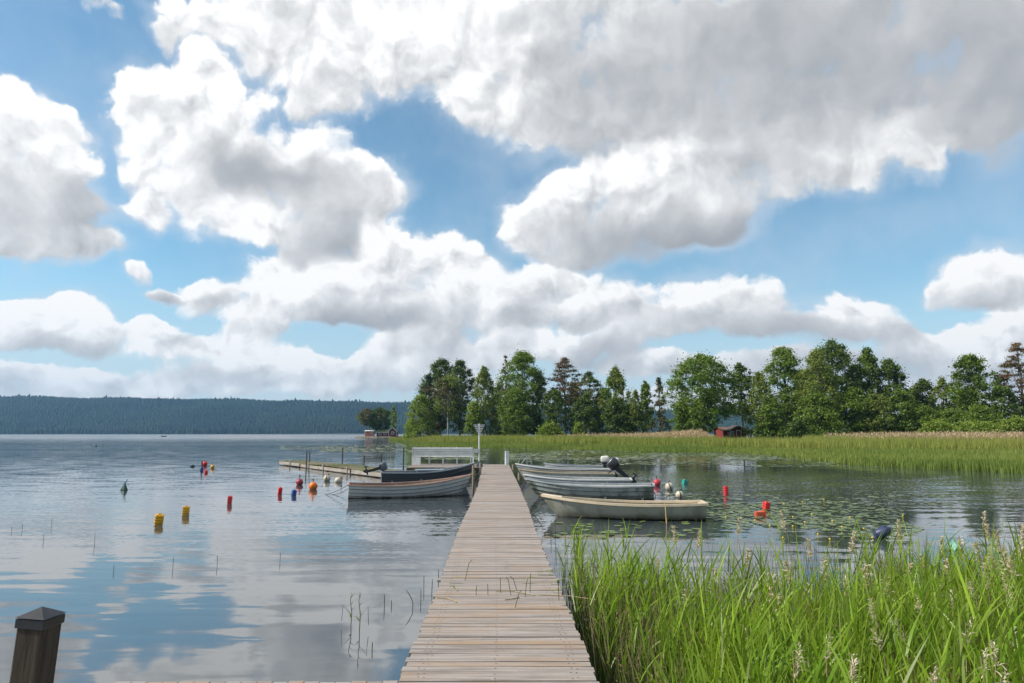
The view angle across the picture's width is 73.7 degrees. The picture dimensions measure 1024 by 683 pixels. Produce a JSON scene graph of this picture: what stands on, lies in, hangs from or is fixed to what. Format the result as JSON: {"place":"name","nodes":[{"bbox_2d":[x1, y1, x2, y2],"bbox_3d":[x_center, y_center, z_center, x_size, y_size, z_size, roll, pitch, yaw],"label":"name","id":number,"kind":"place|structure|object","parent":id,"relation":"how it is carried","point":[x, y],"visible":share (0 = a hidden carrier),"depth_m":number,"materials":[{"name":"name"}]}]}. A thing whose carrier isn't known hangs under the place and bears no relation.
{"place":"outdoors","nodes":[
{"label":"outdoors","id":0,"kind":"place"},
{"bbox_2d":[355,436,401,438],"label":"island","id":1,"kind":"structure","parent":0,"point":[383,437],"depth_m":291.74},
{"bbox_2d":[355,408,386,429],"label":"pine tree","id":2,"kind":"object","parent":1,"relation":"on","point":[367,413],"visible":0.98,"depth_m":298.22,"materials":[{"name":"green plant"}]},
{"bbox_2d":[370,406,392,429],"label":"round tree","id":3,"kind":"object","parent":1,"relation":"on","point":[386,420],"visible":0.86,"depth_m":303.15,"materials":[{"name":"green plant"}]},
{"bbox_2d":[375,430,388,435],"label":"cottage","id":4,"kind":"structure","parent":1,"relation":"on","point":[382,432],"depth_m":294.27,"materials":[{"name":"white wood"}]},
{"bbox_2d":[390,405,396,427],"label":"sapling","id":5,"kind":"object","parent":1,"relation":"on","point":[393,416],"visible":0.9,"depth_m":310.03,"materials":[{"name":"green plant"}]},
{"bbox_2d":[388,427,398,436],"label":"cottage","id":6,"kind":"structure","parent":1,"relation":"on","point":[392,430],"depth_m":292.35,"materials":[{"name":"red wood"}]},
{"bbox_2d":[0,434,1023,682],"bbox_3d":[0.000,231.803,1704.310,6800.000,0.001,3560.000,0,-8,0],"label":"water","id":7,"kind":"structure","parent":0,"point":[212,586],"depth_m":14.18,"materials":[{"name":"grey liquid"}]},
{"bbox_2d":[9,606,65,682],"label":"fence post","id":8,"kind":"object","parent":7,"relation":"in","point":[36,645],"visible":1,"depth_m":2.11,"materials":[{"name":"brown wood"}]},
{"bbox_2d":[154,513,163,524],"bbox_3d":[-8.246,4.200,15.943,0.190,0.376,0.183,8,-3,-24],"label":"block buoy","id":9,"kind":"object","parent":7,"relation":"on","point":[159,518],"visible":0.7,"depth_m":15.88,"materials":[{"name":"yellow plastic"}]},
{"bbox_2d":[116,680,397,682],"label":"landing platform","id":10,"kind":"structure","parent":7,"relation":"in","point":[390,681],"depth_m":4.57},
{"bbox_2d":[279,460,401,476],"bbox_3d":[-10.186,7.300,39.683,1.850,0.430,17.402,5,-9,-34],"label":"floating dock","id":11,"kind":"object","parent":7,"relation":"on","point":[348,468],"visible":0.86,"depth_m":38.51,"materials":[{"name":"brown wood"}]},
{"bbox_2d":[347,474,471,498],"bbox_3d":[-3.413,4.929,23.047,4.195,0.846,1.544,2,-8,-14],"label":"rowing boat","id":12,"kind":"object","parent":7,"relation":"on","point":[452,486],"visible":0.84,"depth_m":22.56,"materials":[{"name":"metal"}]},
{"bbox_2d":[363,462,474,482],"bbox_3d":[-3.676,5.357,27.255,4.455,1.122,1.544,2,-8,-12],"label":"rowing boat","id":13,"kind":"object","parent":7,"relation":"on","point":[415,475],"visible":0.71,"depth_m":26.81,"materials":[{"name":"metal"}]},
{"bbox_2d":[406,464,481,475],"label":"bench platform","id":14,"kind":"structure","parent":7,"relation":"in","point":[427,466],"depth_m":34.49,"materials":[{"name":"wood"}]},
{"bbox_2d":[412,447,473,464],"bbox_3d":[-3.653,6.069,36.131,3.250,0.945,0.902,0,-8,0],"label":"park bench","id":15,"kind":"object","parent":14,"relation":"on","point":[416,458],"visible":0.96,"depth_m":36.04,"materials":[{"name":"white paint"}]},
{"bbox_2d":[474,424,483,460],"bbox_3d":[-1.757,5.487,36.481,0.620,2.169,0.095,0,-8,0],"label":"sea mark","id":16,"kind":"object","parent":14,"relation":"on","point":[478,449],"visible":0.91,"depth_m":36.47,"materials":[{"name":"white paint"}]},
{"bbox_2d":[398,464,598,682],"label":"jetty","id":17,"kind":"object","parent":7,"relation":"in","point":[484,634],"visible":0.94,"depth_m":6.36,"materials":[{"name":"light weathered wood"}]},
{"bbox_2d":[515,458,622,479],"bbox_3d":[2.579,5.859,30.984,4.904,1.164,1.444,0,-8,3],"label":"rowing boat","id":18,"kind":"object","parent":7,"relation":"on","point":[535,467],"visible":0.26,"depth_m":30.75,"materials":[{"name":"grey paint"}]},
{"bbox_2d":[544,456,608,467],"bbox_3d":[3.284,6.338,34.227,3.420,1.221,1.444,-1,-8,8],"label":"rowing boat","id":19,"kind":"object","parent":7,"relation":"on","point":[604,459],"visible":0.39,"depth_m":33.98,"materials":[{"name":"grey paint"}]},
{"bbox_2d":[518,457,637,484],"bbox_3d":[2.675,5.362,27.884,4.899,1.281,1.494,-1,-8,6],"label":"rowing boat","id":20,"kind":"object","parent":7,"relation":"on","point":[613,464],"visible":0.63,"depth_m":27.62,"materials":[{"name":"grey paint"}]},
{"bbox_2d":[523,474,632,482],"bbox_3d":[2.370,5.239,24.973,3.978,0.746,1.444,-1,-8,7],"label":"rowing boat","id":21,"kind":"object","parent":7,"relation":"on","point":[591,479],"visible":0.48,"depth_m":24.82,"materials":[{"name":"grey paint"}]},
{"bbox_2d":[524,478,654,499],"bbox_3d":[2.511,4.899,22.446,4.283,0.746,1.494,-1,-8,11],"label":"rowing boat","id":22,"kind":"object","parent":7,"relation":"on","point":[624,491],"visible":0.79,"depth_m":21.89,"materials":[{"name":"grey paint"}]},
{"bbox_2d":[280,445,949,526],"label":"lily pad cover","id":23,"kind":"object","parent":7,"relation":"on","point":[655,455],"visible":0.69,"depth_m":51.19,"materials":[{"name":"plant"}]},
{"bbox_2d":[541,493,708,520],"bbox_3d":[2.767,4.212,17.222,4.102,0.712,1.464,-1,-9,8],"label":"rowing boat","id":24,"kind":"object","parent":7,"relation":"on","point":[642,509],"visible":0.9,"depth_m":16.72,"materials":[{"name":"plastic"}]},
{"bbox_2d":[696,529,701,573],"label":"dry reed","id":25,"kind":"object","parent":7,"relation":"in","point":[698,543],"visible":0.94,"depth_m":9.12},
{"bbox_2d":[389,438,1023,473],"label":"horsetail bed","id":26,"kind":"object","parent":7,"relation":"in","point":[1003,460],"visible":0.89,"depth_m":60.95,"materials":[{"name":"plant"}]},
{"bbox_2d":[389,433,1023,450],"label":"reed bank","id":27,"kind":"structure","parent":7,"relation":"on","point":[807,441],"depth_m":91.57,"materials":[{"name":"plant"}]},
{"bbox_2d":[550,428,1023,442],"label":"dry reed band","id":28,"kind":"object","parent":27,"relation":"on","point":[975,435],"visible":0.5,"depth_m":95.14,"materials":[{"name":"plant"}]},
{"bbox_2d":[766,573,777,609],"bbox_3d":[2.266,2.490,5.926,0.155,0.948,0.121,5,-9,-32],"label":"dry reed","id":29,"kind":"object","parent":7,"relation":"in","point":[771,593],"visible":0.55,"depth_m":5.96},
{"bbox_2d":[542,503,1023,682],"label":"reeds","id":30,"kind":"object","parent":7,"relation":"on","point":[701,646],"visible":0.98,"depth_m":5.07,"materials":[{"name":"green plant"}]},
{"bbox_2d":[779,513,794,577],"bbox_3d":[3.730,2.878,9.290,0.216,1.078,0.140,-4,-9,28],"label":"dry reed","id":31,"kind":"object","parent":7,"relation":"in","point":[783,524],"visible":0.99,"depth_m":9.34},
{"bbox_2d":[781,560,794,585],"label":"dry reed","id":32,"kind":"object","parent":7,"relation":"in","point":[787,567],"visible":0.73,"depth_m":6.76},
{"bbox_2d":[792,642,806,682],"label":"dry reed","id":33,"kind":"object","parent":7,"relation":"on","point":[796,672],"visible":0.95,"depth_m":3.51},
{"bbox_2d":[806,538,812,575],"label":"dry reed","id":34,"kind":"object","parent":7,"relation":"on","point":[808,545],"visible":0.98,"depth_m":8.14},
{"bbox_2d":[820,553,829,593],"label":"dry reed","id":35,"kind":"object","parent":7,"relation":"in","point":[824,566],"visible":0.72,"depth_m":6.66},
{"bbox_2d":[819,632,834,679],"bbox_3d":[1.770,2.147,3.756,0.078,1.047,0.105,4,-8,-25],"label":"dry reed","id":36,"kind":"object","parent":7,"relation":"on","point":[826,657],"visible":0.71,"depth_m":3.80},
{"bbox_2d":[848,530,857,584],"bbox_3d":[4.060,2.757,8.107,0.174,1.001,0.154,-3,-8,18],"label":"dry reed","id":37,"kind":"object","parent":7,"relation":"in","point":[852,544],"visible":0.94,"depth_m":8.15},
{"bbox_2d":[848,653,861,682],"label":"dry reed","id":38,"kind":"object","parent":7,"relation":"in","point":[851,671],"visible":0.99,"depth_m":3.22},
{"bbox_2d":[860,564,873,591],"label":"dry reed","id":39,"kind":"object","parent":7,"relation":"in","point":[866,574],"visible":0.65,"depth_m":6.36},
{"bbox_2d":[870,628,886,673],"bbox_3d":[2.169,2.188,3.938,0.172,1.016,0.076,0,-8,0],"label":"dry reed","id":40,"kind":"object","parent":7,"relation":"in","point":[875,638],"visible":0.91,"depth_m":4.00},
{"bbox_2d":[872,525,892,538],"bbox_3d":[7.472,3.845,13.758,0.370,0.236,0.232,-30,-14,9],"label":"barrel buoy","id":41,"kind":"object","parent":7,"relation":"on","point":[877,532],"visible":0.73,"depth_m":13.68,"materials":[{"name":"blue plastic"}]},
{"bbox_2d":[929,662,944,682],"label":"dry reed","id":42,"kind":"object","parent":7,"relation":"in","point":[934,679],"visible":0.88,"depth_m":3.12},
{"bbox_2d":[961,617,975,681],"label":"dry reed","id":43,"kind":"object","parent":7,"relation":"in","point":[967,639],"visible":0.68,"depth_m":4.20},
{"bbox_2d":[972,542,987,586],"bbox_3d":[5.038,2.650,7.302,0.174,0.998,0.126,-4,-9,30],"label":"dry reed","id":44,"kind":"object","parent":7,"relation":"in","point":[976,546],"visible":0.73,"depth_m":7.37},
{"bbox_2d":[976,647,990,682],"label":"dry reed","id":45,"kind":"object","parent":7,"relation":"in","point":[984,662],"visible":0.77,"depth_m":3.51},
{"bbox_2d":[988,639,1004,677],"bbox_3d":[2.609,2.139,3.638,0.125,1.033,0.084,3,-8,-23],"label":"dry reed","id":46,"kind":"object","parent":7,"relation":"in","point":[995,656],"visible":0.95,"depth_m":3.70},
{"bbox_2d":[994,530,1003,565],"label":"dry reed","id":47,"kind":"object","parent":7,"relation":"in","point":[996,539],"visible":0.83,"depth_m":7.76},
{"bbox_2d":[1005,555,1018,597],"bbox_3d":[4.657,2.505,6.318,0.137,1.022,0.157,0,-8,0],"label":"dry reed","id":48,"kind":"object","parent":7,"relation":"on","point":[1009,564],"visible":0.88,"depth_m":6.37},
{"bbox_2d":[0,0,1023,417],"label":"sky","id":49,"kind":"structure","parent":0,"point":[326,200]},
{"bbox_2d":[18,408,1022,433],"bbox_3d":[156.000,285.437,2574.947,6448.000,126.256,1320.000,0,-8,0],"label":"hills","id":50,"kind":"structure","parent":0,"point":[265,414],"depth_m":1999.62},
{"bbox_2d":[0,394,881,433],"bbox_3d":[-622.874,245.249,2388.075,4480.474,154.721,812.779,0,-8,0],"label":"forest","id":51,"kind":"object","parent":50,"relation":"on","point":[159,415],"visible":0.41,"depth_m":2307.22,"materials":[{"name":"plant"}]},
{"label":"land","id":52,"kind":"structure","parent":0,"visible":0},
{"bbox_2d":[402,418,417,437],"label":"willow bush","id":53,"kind":"object","parent":52,"relation":"on","point":[406,426],"visible":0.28,"depth_m":183.99,"materials":[{"name":"green plant"}]},
{"bbox_2d":[394,394,440,438],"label":"willow bush","id":54,"kind":"object","parent":52,"relation":"on","point":[424,423],"visible":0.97,"depth_m":178.36,"materials":[{"name":"green plant"}]},
{"bbox_2d":[417,372,444,434],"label":"spruce tree","id":55,"kind":"object","parent":52,"relation":"on","point":[427,380],"visible":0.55,"depth_m":184.98,"materials":[{"name":"green plant"}]},
{"bbox_2d":[409,356,466,432],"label":"tree","id":56,"kind":"object","parent":52,"relation":"on","point":[443,363],"visible":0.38,"depth_m":188.52,"materials":[{"name":"green plant"}]},
{"bbox_2d":[425,374,469,434],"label":"pine tree","id":57,"kind":"object","parent":52,"relation":"on","point":[446,384],"visible":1,"depth_m":174.39,"materials":[{"name":"plant"}]},
{"bbox_2d":[442,358,481,435],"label":"dark tree","id":58,"kind":"object","parent":52,"relation":"on","point":[459,370],"visible":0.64,"depth_m":184.78,"materials":[{"name":"green plant"}]},
{"bbox_2d":[463,401,485,435],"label":"maple tree","id":59,"kind":"object","parent":52,"relation":"on","point":[469,427],"visible":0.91,"depth_m":162.28,"materials":[{"name":"green plant"}]},
{"bbox_2d":[468,365,503,435],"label":"birch tree","id":60,"kind":"object","parent":52,"relation":"on","point":[485,379],"visible":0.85,"depth_m":166.94,"materials":[{"name":"green plant"}]},
{"bbox_2d":[488,384,509,435],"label":"dark tree","id":61,"kind":"object","parent":52,"relation":"on","point":[498,388],"visible":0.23,"depth_m":173.72,"materials":[{"name":"green plant"}]},
{"bbox_2d":[487,354,513,435],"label":"spruce tree","id":62,"kind":"object","parent":52,"relation":"on","point":[504,373],"visible":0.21,"depth_m":165.63,"materials":[{"name":"green plant"}]},
{"bbox_2d":[493,386,536,435],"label":"round tree","id":63,"kind":"object","parent":52,"relation":"on","point":[515,394],"visible":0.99,"depth_m":152.12,"materials":[{"name":"green plant"}]},
{"bbox_2d":[494,350,547,435],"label":"maple tree","id":64,"kind":"object","parent":52,"relation":"on","point":[521,359],"visible":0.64,"depth_m":158.75,"materials":[{"name":"green plant"}]},
{"bbox_2d":[524,374,551,434],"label":"dark tree","id":65,"kind":"object","parent":52,"relation":"on","point":[540,383],"visible":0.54,"depth_m":156.92,"materials":[{"name":"green plant"}]},
{"bbox_2d":[532,420,565,436],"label":"willow bush","id":66,"kind":"object","parent":52,"relation":"on","point":[552,428],"visible":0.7,"depth_m":139.84,"materials":[{"name":"green plant"}]},
{"bbox_2d":[538,388,569,433],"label":"dark tree","id":67,"kind":"object","parent":52,"relation":"on","point":[557,404],"visible":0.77,"depth_m":148.59,"materials":[{"name":"green plant"}]},
{"bbox_2d":[546,357,583,433],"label":"pine tree","id":68,"kind":"object","parent":52,"relation":"on","point":[560,365],"visible":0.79,"depth_m":157.62,"materials":[{"name":"green plant"}]},
{"bbox_2d":[561,381,582,434],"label":"dark tree","id":69,"kind":"object","parent":52,"relation":"on","point":[569,417],"visible":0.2,"depth_m":164.53,"materials":[{"name":"green plant"}]},
{"bbox_2d":[572,421,585,434],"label":"willow bush","id":70,"kind":"object","parent":52,"relation":"on","point":[578,428],"visible":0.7,"depth_m":139.42,"materials":[{"name":"green plant"}]},
{"bbox_2d":[566,392,607,433],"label":"dark tree","id":71,"kind":"object","parent":52,"relation":"on","point":[586,402],"visible":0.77,"depth_m":146.79,"materials":[{"name":"green plant"}]},
{"bbox_2d":[567,371,609,433],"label":"pine tree","id":72,"kind":"object","parent":52,"relation":"on","point":[588,375],"visible":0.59,"depth_m":153.35,"materials":[{"name":"green plant"}]},
{"bbox_2d":[594,387,611,434],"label":"dark tree","id":73,"kind":"object","parent":52,"relation":"on","point":[603,431],"visible":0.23,"depth_m":160.43,"materials":[{"name":"green plant"}]},
{"bbox_2d":[596,364,634,430],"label":"birch tree","id":74,"kind":"object","parent":52,"relation":"on","point":[615,382],"visible":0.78,"depth_m":145.15,"materials":[{"name":"green plant"}]},
{"bbox_2d":[601,396,642,434],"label":"dark tree","id":75,"kind":"object","parent":52,"relation":"on","point":[623,426],"visible":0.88,"depth_m":141.99,"materials":[{"name":"green plant"}]},
{"bbox_2d":[628,388,641,432],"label":"sapling","id":76,"kind":"object","parent":52,"relation":"on","point":[635,405],"visible":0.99,"depth_m":141.19,"materials":[{"name":"plant"}]},
{"bbox_2d":[625,412,644,433],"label":"dark tree","id":77,"kind":"object","parent":52,"relation":"on","point":[633,429],"visible":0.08,"depth_m":156.16,"materials":[{"name":"green plant"}]},
{"bbox_2d":[637,380,655,433],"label":"birch tree","id":78,"kind":"object","parent":52,"relation":"on","point":[645,402],"visible":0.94,"depth_m":140.98,"materials":[{"name":"green plant"}]},
{"bbox_2d":[646,375,672,432],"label":"tree","id":79,"kind":"object","parent":52,"relation":"on","point":[659,403],"visible":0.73,"depth_m":138.94,"materials":[{"name":"green plant"}]},
{"bbox_2d":[668,405,708,431],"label":"round tree","id":80,"kind":"object","parent":52,"relation":"on","point":[679,424],"visible":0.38,"depth_m":131.94,"materials":[{"name":"green plant"}]},
{"bbox_2d":[656,349,752,428],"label":"maple tree","id":81,"kind":"object","parent":52,"relation":"on","point":[699,363],"visible":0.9,"depth_m":128.45,"materials":[{"name":"green plant"}]},
{"bbox_2d":[688,393,722,433],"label":"maple tree","id":82,"kind":"object","parent":52,"relation":"on","point":[705,415],"visible":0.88,"depth_m":124.56,"materials":[{"name":"green plant"}]},
{"bbox_2d":[714,427,728,438],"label":"cabin","id":83,"kind":"object","parent":52,"relation":"on","point":[719,432],"visible":0.23,"depth_m":137.63,"materials":[{"name":"red wood"}]},
{"bbox_2d":[726,425,746,439],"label":"cabin","id":84,"kind":"object","parent":52,"relation":"on","point":[733,430],"visible":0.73,"depth_m":133.84,"materials":[{"name":"wood"}]},
{"bbox_2d":[726,362,756,426],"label":"dark tree","id":85,"kind":"object","parent":52,"relation":"on","point":[740,367],"visible":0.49,"depth_m":137.80,"materials":[{"name":"green plant"}]},
{"bbox_2d":[761,346,806,428],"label":"maple tree","id":86,"kind":"object","parent":52,"relation":"on","point":[782,354],"visible":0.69,"depth_m":131.40,"materials":[{"name":"green plant"}]},
{"bbox_2d":[796,338,863,433],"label":"dark tree","id":87,"kind":"object","parent":52,"relation":"on","point":[833,349],"visible":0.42,"depth_m":132.61,"materials":[{"name":"green plant"}]},
{"bbox_2d":[835,385,883,435],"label":"round tree","id":88,"kind":"object","parent":52,"relation":"on","point":[855,393],"visible":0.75,"depth_m":122.17,"materials":[{"name":"green plant"}]},
{"bbox_2d":[852,346,892,433],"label":"birch tree","id":89,"kind":"object","parent":52,"relation":"on","point":[868,362],"visible":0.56,"depth_m":131.71,"materials":[{"name":"green plant"}]},
{"bbox_2d":[853,390,898,435],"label":"round tree","id":90,"kind":"object","parent":52,"relation":"on","point":[879,425],"visible":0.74,"depth_m":120.48,"materials":[{"name":"green plant"}]},
{"bbox_2d":[865,357,912,430],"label":"dark tree","id":91,"kind":"object","parent":52,"relation":"on","point":[890,368],"visible":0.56,"depth_m":129.33,"materials":[{"name":"green plant"}]},
{"bbox_2d":[886,387,923,433],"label":"round tree","id":92,"kind":"object","parent":52,"relation":"on","point":[903,408],"visible":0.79,"depth_m":120.71,"materials":[{"name":"green plant"}]},
{"bbox_2d":[910,378,937,426],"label":"dark tree","id":93,"kind":"object","parent":52,"relation":"on","point":[922,385],"visible":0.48,"depth_m":133.37,"materials":[{"name":"green plant"}]},
{"bbox_2d":[898,403,952,433],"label":"willow bush","id":94,"kind":"object","parent":52,"relation":"on","point":[931,412],"visible":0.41,"depth_m":119.94,"materials":[{"name":"green plant"}]},
{"bbox_2d":[913,417,961,433],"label":"willow bush","id":95,"kind":"object","parent":52,"relation":"on","point":[936,425],"visible":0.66,"depth_m":110.06,"materials":[{"name":"green plant"}]},
{"bbox_2d":[925,375,966,415],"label":"birch tree","id":96,"kind":"object","parent":52,"relation":"on","point":[938,391],"visible":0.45,"depth_m":129.56,"materials":[{"name":"green plant"}]},
{"bbox_2d":[936,406,973,427],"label":"willow bush","id":97,"kind":"object","parent":52,"relation":"on","point":[954,416],"visible":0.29,"depth_m":119.26,"materials":[{"name":"green plant"}]},
{"bbox_2d":[940,401,1004,430],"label":"willow bush","id":98,"kind":"object","parent":52,"relation":"on","point":[984,413],"visible":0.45,"depth_m":116.35,"materials":[{"name":"green plant"}]},
{"bbox_2d":[940,353,1006,419],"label":"alder tree","id":99,"kind":"object","parent":52,"relation":"on","point":[970,394],"visible":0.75,"depth_m":123.09,"materials":[{"name":"green plant"}]},
{"bbox_2d":[954,418,1007,433],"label":"willow bush","id":100,"kind":"object","parent":52,"relation":"on","point":[979,426],"visible":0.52,"depth_m":109.54,"materials":[{"name":"green plant"}]},
{"bbox_2d":[987,385,1023,419],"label":"round tree","id":101,"kind":"object","parent":52,"relation":"on","point":[1010,405],"visible":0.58,"depth_m":118.80,"materials":[{"name":"green plant"}]},
{"bbox_2d":[991,341,1023,416],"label":"pine tree","id":102,"kind":"object","parent":52,"relation":"on","point":[1014,347],"visible":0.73,"depth_m":125.96,"materials":[{"name":"green plant"}]},
{"bbox_2d":[992,415,1023,432],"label":"willow bush","id":103,"kind":"object","parent":52,"relation":"on","point":[1015,424],"visible":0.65,"depth_m":109.37,"materials":[{"name":"green plant"}]},
{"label":"lawn","id":104,"kind":"structure","parent":0,"visible":0},
{"bbox_2d":[739,368,777,438],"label":"birch tree","id":105,"kind":"object","parent":104,"relation":"on","point":[762,386],"visible":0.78,"depth_m":125.29,"materials":[{"name":"green plant"}]},
{"bbox_2d":[752,424,764,439],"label":"shrub","id":106,"kind":"object","parent":104,"relation":"on","point":[758,431],"visible":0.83,"depth_m":116.57,"materials":[{"name":"green plant"}]},
{"bbox_2d":[754,396,790,439],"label":"round tree","id":107,"kind":"object","parent":104,"relation":"on","point":[768,426],"visible":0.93,"depth_m":122.15,"materials":[{"name":"green plant"}]},
{"bbox_2d":[783,418,812,439],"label":"shrub","id":108,"kind":"object","parent":104,"relation":"on","point":[797,427],"visible":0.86,"depth_m":117.31,"materials":[{"name":"green plant"}]},
{"bbox_2d":[788,343,849,435],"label":"birch tree","id":109,"kind":"object","parent":104,"relation":"on","point":[816,357],"visible":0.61,"depth_m":125.31,"materials":[{"name":"green plant"}]},
{"bbox_2d":[787,390,854,436],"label":"round tree","id":110,"kind":"object","parent":104,"relation":"on","point":[829,413],"visible":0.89,"depth_m":119.79,"materials":[{"name":"green plant"}]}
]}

